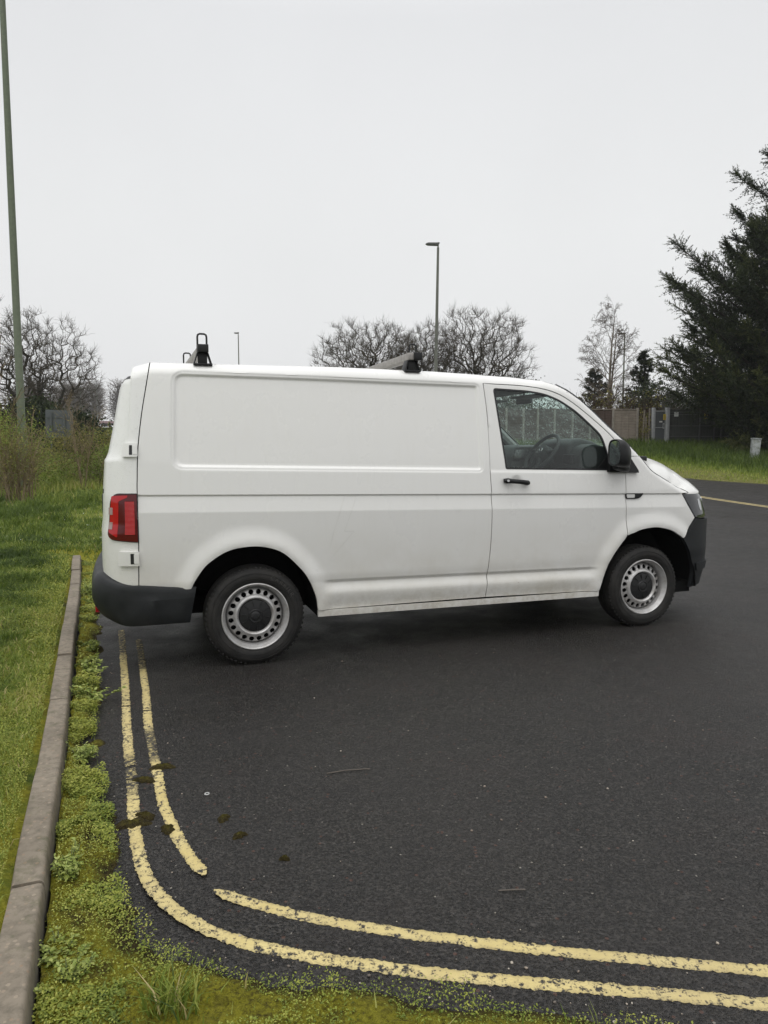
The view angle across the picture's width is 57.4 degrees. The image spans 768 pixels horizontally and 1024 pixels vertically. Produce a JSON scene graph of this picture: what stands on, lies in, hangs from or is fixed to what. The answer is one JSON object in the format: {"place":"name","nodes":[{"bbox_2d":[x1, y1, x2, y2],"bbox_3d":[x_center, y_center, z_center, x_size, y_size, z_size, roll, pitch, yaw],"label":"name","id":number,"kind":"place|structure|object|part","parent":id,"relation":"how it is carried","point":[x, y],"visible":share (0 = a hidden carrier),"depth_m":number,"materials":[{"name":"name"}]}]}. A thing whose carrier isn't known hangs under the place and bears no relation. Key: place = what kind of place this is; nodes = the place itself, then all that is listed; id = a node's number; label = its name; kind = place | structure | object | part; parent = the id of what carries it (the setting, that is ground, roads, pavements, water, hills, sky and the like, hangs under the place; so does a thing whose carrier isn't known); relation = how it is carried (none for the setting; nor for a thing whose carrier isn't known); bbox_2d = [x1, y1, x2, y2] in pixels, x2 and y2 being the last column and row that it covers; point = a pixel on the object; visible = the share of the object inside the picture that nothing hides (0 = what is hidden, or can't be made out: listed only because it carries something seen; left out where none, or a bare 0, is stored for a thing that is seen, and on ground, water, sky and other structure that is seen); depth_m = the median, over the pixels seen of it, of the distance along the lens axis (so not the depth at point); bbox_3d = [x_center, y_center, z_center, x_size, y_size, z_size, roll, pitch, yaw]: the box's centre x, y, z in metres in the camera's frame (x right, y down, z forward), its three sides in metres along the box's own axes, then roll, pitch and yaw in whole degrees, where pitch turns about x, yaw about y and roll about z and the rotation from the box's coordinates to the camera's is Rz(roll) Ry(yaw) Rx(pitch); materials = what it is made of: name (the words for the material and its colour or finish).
{"place":"outdoors","nodes":[
{"label":"outdoors","id":0,"kind":"place"},
{"bbox_2d":[99,421,113,426],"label":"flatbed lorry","id":1,"kind":"object","parent":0,"point":[106,423],"visible":0.38,"depth_m":189.57,"materials":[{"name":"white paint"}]},
{"bbox_2d":[0,427,767,931],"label":"grass verge","id":2,"kind":"object","parent":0,"point":[12,855],"depth_m":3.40,"materials":[{"name":"plant"}]},
{"bbox_2d":[0,0,28,486],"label":"street lamp","id":3,"kind":"object","parent":2,"relation":"on","point":[18,356],"visible":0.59,"depth_m":19.32,"materials":[{"name":"grey metal"}]},
{"bbox_2d":[0,332,28,490],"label":"sapling","id":4,"kind":"object","parent":2,"relation":"on","point":[14,401],"visible":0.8,"depth_m":19.32,"materials":[{"name":"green plant"}]},
{"bbox_2d":[0,394,59,496],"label":"shrub","id":5,"kind":"object","parent":2,"relation":"on","point":[1,416],"visible":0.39,"depth_m":18.77,"materials":[{"name":"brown plant"}]},
{"bbox_2d":[0,402,64,502],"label":"shrub","id":6,"kind":"object","parent":2,"relation":"on","point":[30,469],"visible":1,"depth_m":17.10,"materials":[{"name":"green plant"}]},
{"bbox_2d":[1,390,79,452],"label":"evergreen thicket","id":7,"kind":"object","parent":2,"relation":"on","point":[40,407],"visible":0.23,"depth_m":38.21,"materials":[{"name":"green plant"}]},
{"bbox_2d":[0,423,80,487],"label":"bush","id":8,"kind":"object","parent":2,"relation":"on","point":[42,459],"visible":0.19,"depth_m":20.84,"materials":[{"name":"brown plant"}]},
{"bbox_2d":[0,295,104,413],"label":"bare tree","id":9,"kind":"object","parent":2,"relation":"on","point":[40,384],"visible":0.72,"depth_m":41.13,"materials":[{"name":"plant"}]},
{"bbox_2d":[45,410,72,460],"bbox_3d":[-15.186,-3.395,32.782,1.200,2.720,0.140,1,5,-8],"label":"sign board","id":10,"kind":"object","parent":2,"relation":"on","point":[50,415],"visible":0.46,"depth_m":32.73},
{"bbox_2d":[4,376,124,420],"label":"wood","id":11,"kind":"object","parent":2,"relation":"on","point":[113,404],"visible":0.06,"depth_m":216.82,"materials":[{"name":"brown plant"}]},
{"bbox_2d":[33,402,113,454],"bbox_3d":[-16.792,-4.593,38.965,4.341,3.039,4.365,0,5,0],"label":"evergreen thicket","id":12,"kind":"object","parent":2,"relation":"on","point":[78,417],"visible":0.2,"depth_m":38.60,"materials":[{"name":"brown plant"}]},
{"bbox_2d":[36,411,111,479],"bbox_3d":[-9.969,-1.966,22.677,6.399,2.608,4.024,1,5,12],"label":"bramble","id":13,"kind":"object","parent":2,"relation":"on","point":[63,452],"visible":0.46,"depth_m":22.88,"materials":[{"name":"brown plant"}]},
{"bbox_2d":[44,441,109,488],"bbox_3d":[-8.850,-1.426,21.731,3.671,1.539,2.876,3,6,27],"label":"bush","id":14,"kind":"object","parent":2,"relation":"on","point":[93,475],"visible":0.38,"depth_m":21.64,"materials":[{"name":"green plant"}]},
{"bbox_2d":[54,390,106,489],"bbox_3d":[-8.901,-2.030,20.827,1.505,3.240,1.062,1,5,16],"label":"sapling","id":15,"kind":"object","parent":2,"relation":"on","point":[75,448],"visible":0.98,"depth_m":20.79,"materials":[{"name":"brown plant"}]},
{"bbox_2d":[75,427,111,449],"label":"bush","id":16,"kind":"object","parent":2,"relation":"on","point":[96,436],"visible":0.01,"depth_m":27.59,"materials":[{"name":"brown plant"}]},
{"bbox_2d":[94,424,112,443],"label":"bramble","id":17,"kind":"object","parent":2,"relation":"on","point":[106,432],"depth_m":24.24,"materials":[{"name":"brown plant"}]},
{"bbox_2d":[234,332,238,364],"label":"street lamp","id":18,"kind":"object","parent":2,"relation":"on","point":[238,345],"visible":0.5,"depth_m":73.69,"materials":[{"name":"grey metal"}]},
{"bbox_2d":[307,312,433,370],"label":"bare tree","id":19,"kind":"object","parent":2,"relation":"on","point":[368,350],"visible":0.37,"depth_m":48.19,"materials":[{"name":"brown plant"}]},
{"bbox_2d":[386,314,466,372],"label":"oak tree","id":20,"kind":"object","parent":2,"relation":"on","point":[430,363],"visible":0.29,"depth_m":49.33,"materials":[{"name":"brown plant"}]},
{"bbox_2d":[426,242,439,371],"bbox_3d":[2.515,-8.747,37.371,0.785,10.920,0.260,1,5,0],"label":"street lamp","id":21,"kind":"object","parent":2,"relation":"on","point":[436,312],"visible":0.64,"depth_m":37.12,"materials":[{"name":"grey metal"}]},
{"bbox_2d":[421,300,539,408],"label":"oak tree","id":22,"kind":"object","parent":2,"relation":"on","point":[473,366],"visible":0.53,"depth_m":50.24,"materials":[{"name":"brown plant"}]},
{"bbox_2d":[498,409,505,429],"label":"board fence","id":23,"kind":"object","parent":2,"relation":"on","point":[502,416],"visible":0.3,"depth_m":33.72,"materials":[{"name":"wood"}]},
{"bbox_2d":[505,408,507,431],"bbox_3d":[5.880,-3.957,33.777,0.100,2.090,0.110,0,5,0],"label":"fence post","id":24,"kind":"object","parent":2,"relation":"on","point":[506,413],"visible":0.56,"depth_m":33.67,"materials":[{"name":"concrete"}]},
{"bbox_2d":[507,409,522,440],"bbox_3d":[6.290,-4.091,33.760,0.720,1.720,0.080,0,5,0],"label":"board fence","id":25,"kind":"object","parent":2,"relation":"on","point":[514,423],"visible":0.84,"depth_m":33.74,"materials":[{"name":"brown wood"}]},
{"bbox_2d":[462,365,576,408],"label":"hedge","id":26,"kind":"object","parent":2,"relation":"on","point":[537,406],"visible":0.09,"depth_m":46.54,"materials":[{"name":"green plant"}]},
{"bbox_2d":[522,408,524,440],"bbox_3d":[6.700,-3.957,33.777,0.100,2.090,0.110,0,5,0],"label":"fence post","id":27,"kind":"object","parent":2,"relation":"on","point":[523,417],"visible":0.56,"depth_m":33.69,"materials":[{"name":"concrete"}]},
{"bbox_2d":[496,395,559,408],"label":"hedge","id":28,"kind":"object","parent":2,"relation":"on","point":[509,406],"visible":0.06,"depth_m":39.32,"materials":[{"name":"green plant"}]},
{"bbox_2d":[524,409,536,441],"bbox_3d":[7.045,-4.091,33.760,0.590,1.720,0.080,0,5,0],"label":"board fence","id":29,"kind":"object","parent":2,"relation":"on","point":[530,417],"visible":0.91,"depth_m":33.75,"materials":[{"name":"brown wood"}]},
{"bbox_2d":[536,408,538,440],"bbox_3d":[7.390,-3.957,33.777,0.100,2.090,0.110,0,5,0],"label":"fence post","id":30,"kind":"object","parent":2,"relation":"on","point":[537,435],"visible":0.56,"depth_m":33.71,"materials":[{"name":"concrete"}]},
{"bbox_2d":[539,409,553,439],"bbox_3d":[7.795,-4.091,33.760,0.710,1.720,0.080,0,5,0],"label":"board fence","id":31,"kind":"object","parent":2,"relation":"on","point":[546,419],"visible":0.88,"depth_m":33.74,"materials":[{"name":"wood"}]},
{"bbox_2d":[553,408,555,438],"bbox_3d":[8.200,-3.957,33.777,0.100,2.090,0.110,0,5,0],"label":"fence post","id":32,"kind":"object","parent":2,"relation":"on","point":[554,428],"visible":0.56,"depth_m":33.70,"materials":[{"name":"concrete"}]},
{"bbox_2d":[555,409,571,438],"bbox_3d":[8.630,-4.091,33.760,0.760,1.720,0.080,0,5,0],"label":"board fence","id":33,"kind":"object","parent":2,"relation":"on","point":[563,426],"visible":0.67,"depth_m":33.74,"materials":[{"name":"brown wood"}]},
{"bbox_2d":[571,411,573,437],"bbox_3d":[9.060,-3.957,33.777,0.100,2.090,0.110,0,5,0],"label":"fence post","id":34,"kind":"object","parent":2,"relation":"on","point":[572,424],"visible":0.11,"depth_m":33.71,"materials":[{"name":"concrete"}]},
{"bbox_2d":[573,412,588,439],"bbox_3d":[9.480,-4.091,33.760,0.740,1.720,0.080,0,5,0],"label":"board fence","id":35,"kind":"object","parent":2,"relation":"on","point":[582,432],"visible":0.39,"depth_m":33.76,"materials":[{"name":"wood"}]},
{"bbox_2d":[547,388,639,422],"bbox_3d":[11.020,-5.088,37.759,6.313,3.623,4.409,0,5,0],"label":"hedge","id":36,"kind":"object","parent":2,"relation":"on","point":[601,407],"visible":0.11,"depth_m":37.31,"materials":[{"name":"brown plant"}]},
{"bbox_2d":[581,367,607,408],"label":"conifer tree","id":37,"kind":"object","parent":2,"relation":"on","point":[594,376],"visible":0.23,"depth_m":45.29,"materials":[{"name":"green plant"}]},
{"bbox_2d":[591,409,611,442],"bbox_3d":[10.450,-4.091,33.760,1.000,1.720,0.080,0,5,0],"label":"board fence","id":38,"kind":"object","parent":2,"relation":"on","point":[605,415],"visible":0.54,"depth_m":33.72,"materials":[{"name":"brown wood"}]},
{"bbox_2d":[574,294,641,408],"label":"birch tree","id":39,"kind":"object","parent":2,"relation":"on","point":[610,382],"visible":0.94,"depth_m":43.30,"materials":[{"name":"brown plant"}]},
{"bbox_2d":[612,408,613,429],"bbox_3d":[11.000,-3.957,33.777,0.100,2.090,0.110,0,5,0],"label":"fence post","id":40,"kind":"object","parent":2,"relation":"on","point":[613,418],"visible":0.49,"depth_m":33.67,"materials":[{"name":"concrete"}]},
{"bbox_2d":[619,333,625,402],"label":"street lamp","id":41,"kind":"object","parent":2,"relation":"on","point":[623,362],"visible":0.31,"depth_m":61.05,"materials":[{"name":"grey metal"}]},
{"bbox_2d":[614,409,636,439],"bbox_3d":[11.590,-4.091,33.760,1.080,1.720,0.080,0,5,0],"label":"board fence","id":42,"kind":"object","parent":2,"relation":"on","point":[624,423],"visible":0.81,"depth_m":33.74,"materials":[{"name":"brown wood"}]},
{"bbox_2d":[584,382,678,438],"bbox_3d":[13.314,-5.356,38.727,6.726,3.569,3.784,2,5,17],"label":"hedge","id":43,"kind":"object","parent":2,"relation":"on","point":[638,405],"visible":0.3,"depth_m":38.24,"materials":[{"name":"brown plant"}]},
{"bbox_2d":[636,408,638,440],"bbox_3d":[12.180,-3.957,33.777,0.100,2.090,0.110,0,5,0],"label":"fence post","id":44,"kind":"object","parent":2,"relation":"on","point":[637,421],"visible":0.56,"depth_m":33.70,"materials":[{"name":"concrete"}]},
{"bbox_2d":[617,348,670,409],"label":"conifer tree","id":45,"kind":"object","parent":2,"relation":"on","point":[645,364],"visible":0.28,"depth_m":44.11,"materials":[{"name":"green plant"}]},
{"bbox_2d":[638,410,651,439],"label":"ivy bush","id":46,"kind":"object","parent":2,"relation":"on","point":[640,431],"visible":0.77,"depth_m":33.94,"materials":[{"name":"green plant"}]},
{"bbox_2d":[642,408,650,442],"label":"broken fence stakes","id":47,"kind":"object","parent":2,"relation":"on","point":[644,419],"visible":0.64,"depth_m":33.74,"materials":[{"name":"wood"}]},
{"bbox_2d":[603,375,700,440],"bbox_3d":[15.439,-5.622,39.661,6.315,4.377,3.881,1,5,15],"label":"hedge","id":48,"kind":"object","parent":2,"relation":"on","point":[668,401],"visible":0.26,"depth_m":39.12,"materials":[{"name":"brown plant"}]},
{"bbox_2d":[651,408,669,442],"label":"metal gate","id":49,"kind":"structure","parent":2,"relation":"on","point":[660,426],"depth_m":33.72,"materials":[{"name":"metal"}]},
{"bbox_2d":[615,383,706,438],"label":"hedge","id":50,"kind":"object","parent":2,"relation":"on","point":[677,399],"visible":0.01,"depth_m":40.27,"materials":[{"name":"brown plant"}]},
{"bbox_2d":[646,401,680,438],"bbox_3d":[15.060,-4.733,37.965,2.889,2.554,2.785,0,5,0],"label":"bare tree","id":51,"kind":"object","parent":2,"relation":"on","point":[650,425],"visible":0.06,"depth_m":37.51,"materials":[{"name":"brown plant"}]},
{"bbox_2d":[669,409,740,443],"bbox_3d":[16.575,-3.982,33.785,5.650,1.940,0.110,0,5,0],"label":"fence","id":52,"kind":"object","parent":2,"relation":"on","point":[680,427],"visible":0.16,"depth_m":33.80,"materials":[{"name":"grey metal"}]},
{"bbox_2d":[648,144,767,452],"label":"cypress tree","id":53,"kind":"object","parent":2,"relation":"on","point":[733,395],"visible":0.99,"depth_m":30.42,"materials":[{"name":"green plant"}]},
{"bbox_2d":[750,438,761,458],"bbox_3d":[15.222,-2.473,28.789,0.356,1.115,0.276,4,6,12],"label":"utility cabinet","id":54,"kind":"object","parent":2,"relation":"on","point":[755,446],"visible":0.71,"depth_m":28.65,"materials":[{"name":"grey metal"}]},
{"bbox_3d":[15.199,-2.515,28.661,0.276,0.800,0.008,4,6,12],"label":"door","id":55,"kind":"part","parent":54,"relation":"part of","materials":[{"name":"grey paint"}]},
{"bbox_2d":[0,0,767,426],"label":"sky","id":56,"kind":"structure","parent":0,"point":[272,173],"materials":[{"name":"white"}]},
{"bbox_2d":[49,478,767,1023],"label":"asphalt","id":57,"kind":"structure","parent":0,"point":[435,720],"depth_m":3.09,"materials":[{"name":"grey asphalt"}]},
{"bbox_2d":[0,555,81,1023],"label":"kerb","id":58,"kind":"structure","parent":57,"relation":"on","point":[23,930],"depth_m":2.40,"materials":[{"name":"concrete"}]},
{"bbox_2d":[113,817,152,829],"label":"moss clump","id":59,"kind":"object","parent":57,"relation":"on","point":[129,823],"visible":0.99,"depth_m":2.77,"materials":[{"name":"plant"}]},
{"bbox_2d":[132,776,154,782],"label":"moss clump","id":60,"kind":"object","parent":57,"relation":"on","point":[144,779],"visible":1,"depth_m":3.14,"materials":[{"name":"plant"}]},
{"bbox_2d":[135,810,155,820],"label":"moss clump","id":61,"kind":"object","parent":57,"relation":"on","point":[147,815],"visible":1,"depth_m":2.83,"materials":[{"name":"plant"}]},
{"bbox_2d":[149,763,175,769],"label":"moss clump","id":62,"kind":"object","parent":57,"relation":"on","point":[162,766],"visible":1,"depth_m":3.27,"materials":[{"name":"green plant"}]},
{"bbox_2d":[136,639,206,874],"bbox_3d":[-1.313,1.133,3.951,0.125,0.005,3.318,-2,6,-23],"label":"yellow line","id":63,"kind":"object","parent":57,"relation":"on","point":[193,861],"visible":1,"depth_m":3.14,"materials":[{"name":"paint"}]},
{"bbox_2d":[161,824,174,834],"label":"moss clump","id":64,"kind":"object","parent":63,"relation":"on","point":[168,829],"visible":1,"depth_m":2.73,"materials":[{"name":"plant"}]},
{"bbox_2d":[217,814,230,822],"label":"moss clump","id":65,"kind":"object","parent":57,"relation":"on","point":[222,818],"visible":1,"depth_m":2.81,"materials":[{"name":"plant"}]},
{"bbox_2d":[232,831,247,839],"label":"moss clump","id":66,"kind":"object","parent":57,"relation":"on","point":[238,835],"visible":1,"depth_m":2.69,"materials":[{"name":"plant"}]},
{"bbox_2d":[279,855,289,860],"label":"moss clump","id":67,"kind":"object","parent":57,"relation":"on","point":[284,858],"visible":1,"depth_m":2.54,"materials":[{"name":"plant"}]},
{"bbox_2d":[35,561,641,1023],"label":"moss bed","id":68,"kind":"object","parent":57,"relation":"on","point":[237,997],"visible":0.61,"depth_m":1.91,"materials":[{"name":"green plant"}]},
{"bbox_2d":[38,925,90,967],"bbox_3d":[-0.942,1.268,2.024,0.143,0.073,0.140,4,7,40],"label":"weed plant","id":69,"kind":"object","parent":68,"relation":"on","point":[47,960],"visible":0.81,"depth_m":2.02,"materials":[{"name":"green plant"}]},
{"bbox_2d":[33,951,98,994],"bbox_3d":[-0.877,1.266,1.928,0.178,0.093,0.084,-5,7,-42],"label":"weed plant","id":70,"kind":"object","parent":68,"relation":"on","point":[76,967],"visible":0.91,"depth_m":1.93,"materials":[{"name":"green plant"}]},
{"bbox_2d":[50,837,82,880],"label":"weed plant","id":71,"kind":"object","parent":68,"relation":"on","point":[71,869],"visible":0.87,"depth_m":2.38,"materials":[{"name":"green plant"}]},
{"bbox_2d":[65,740,96,764],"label":"weed plant","id":72,"kind":"object","parent":68,"relation":"on","point":[85,752],"visible":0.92,"depth_m":3.32,"materials":[{"name":"green plant"}]},
{"bbox_2d":[80,580,91,595],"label":"weed plant","id":73,"kind":"object","parent":68,"relation":"on","point":[88,593],"visible":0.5,"depth_m":7.02,"materials":[{"name":"green plant"}]},
{"bbox_2d":[80,658,107,675],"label":"weed plant","id":74,"kind":"object","parent":68,"relation":"on","point":[86,667],"visible":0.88,"depth_m":4.58,"materials":[{"name":"green plant"}]},
{"bbox_2d":[70,683,126,701],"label":"weed plant","id":75,"kind":"object","parent":68,"relation":"on","point":[85,693],"visible":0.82,"depth_m":4.12,"materials":[{"name":"green plant"}]},
{"bbox_2d":[94,942,229,1023],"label":"grass tuft","id":76,"kind":"object","parent":68,"relation":"on","point":[174,998],"visible":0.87,"depth_m":1.81,"materials":[{"name":"green plant"}]},
{"bbox_2d":[0,549,693,1023],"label":"ground cover","id":77,"kind":"object","parent":68,"relation":"on","point":[82,725],"visible":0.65,"depth_m":2.48,"materials":[{"name":"green plant"}]},
{"bbox_2d":[327,768,369,773],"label":"twig","id":78,"kind":"object","parent":57,"relation":"on","point":[348,770],"visible":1,"depth_m":3.24,"materials":[{"name":"grey wood"}]},
{"bbox_2d":[92,333,706,663],"bbox_3d":[0.266,-0.236,6.150,5.245,2.335,2.382,-2,5,-19],"label":"van","id":79,"kind":"object","parent":57,"relation":"on","point":[249,511],"visible":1,"depth_m":5.04,"materials":[{"name":"white paint"}]},
{"bbox_3d":[-1.810,-0.271,4.902,0.361,1.481,0.998,-2,5,-19],"label":"rear door","id":80,"kind":"part","parent":79,"relation":"part of","materials":[{"name":"paint"}]},
{"bbox_3d":[1.370,-0.171,5.552,1.253,1.649,0.190,-2,5,-19],"label":"front door","id":81,"kind":"part","parent":79,"relation":"part of","materials":[{"name":"white paint"}]},
{"bbox_2d":[100,599,758,1023],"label":"loose grit","id":82,"kind":"object","parent":57,"relation":"on","point":[454,949],"visible":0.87,"depth_m":2.03,"materials":[{"name":"gravel"}]},
{"bbox_2d":[118,630,767,1010],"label":"yellow line","id":83,"kind":"object","parent":57,"relation":"on","point":[157,892],"visible":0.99,"depth_m":2.03,"materials":[{"name":"paint"}]},
{"bbox_2d":[214,889,767,976],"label":"yellow line","id":84,"kind":"object","parent":57,"relation":"on","point":[760,970],"visible":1,"depth_m":2.10,"materials":[{"name":"paint"}]},
{"bbox_2d":[498,889,524,890],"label":"twig","id":85,"kind":"object","parent":57,"relation":"on","point":[510,889],"visible":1,"depth_m":2.36,"materials":[{"name":"grey wood"}]},
{"bbox_2d":[701,496,764,505],"bbox_3d":[9.028,-0.407,18.778,0.190,0.405,11.791,-1,5,-13],"label":"yellow line","id":86,"kind":"object","parent":57,"relation":"on","point":[733,501],"visible":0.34,"depth_m":18.22,"materials":[{"name":"paint"}]}
]}

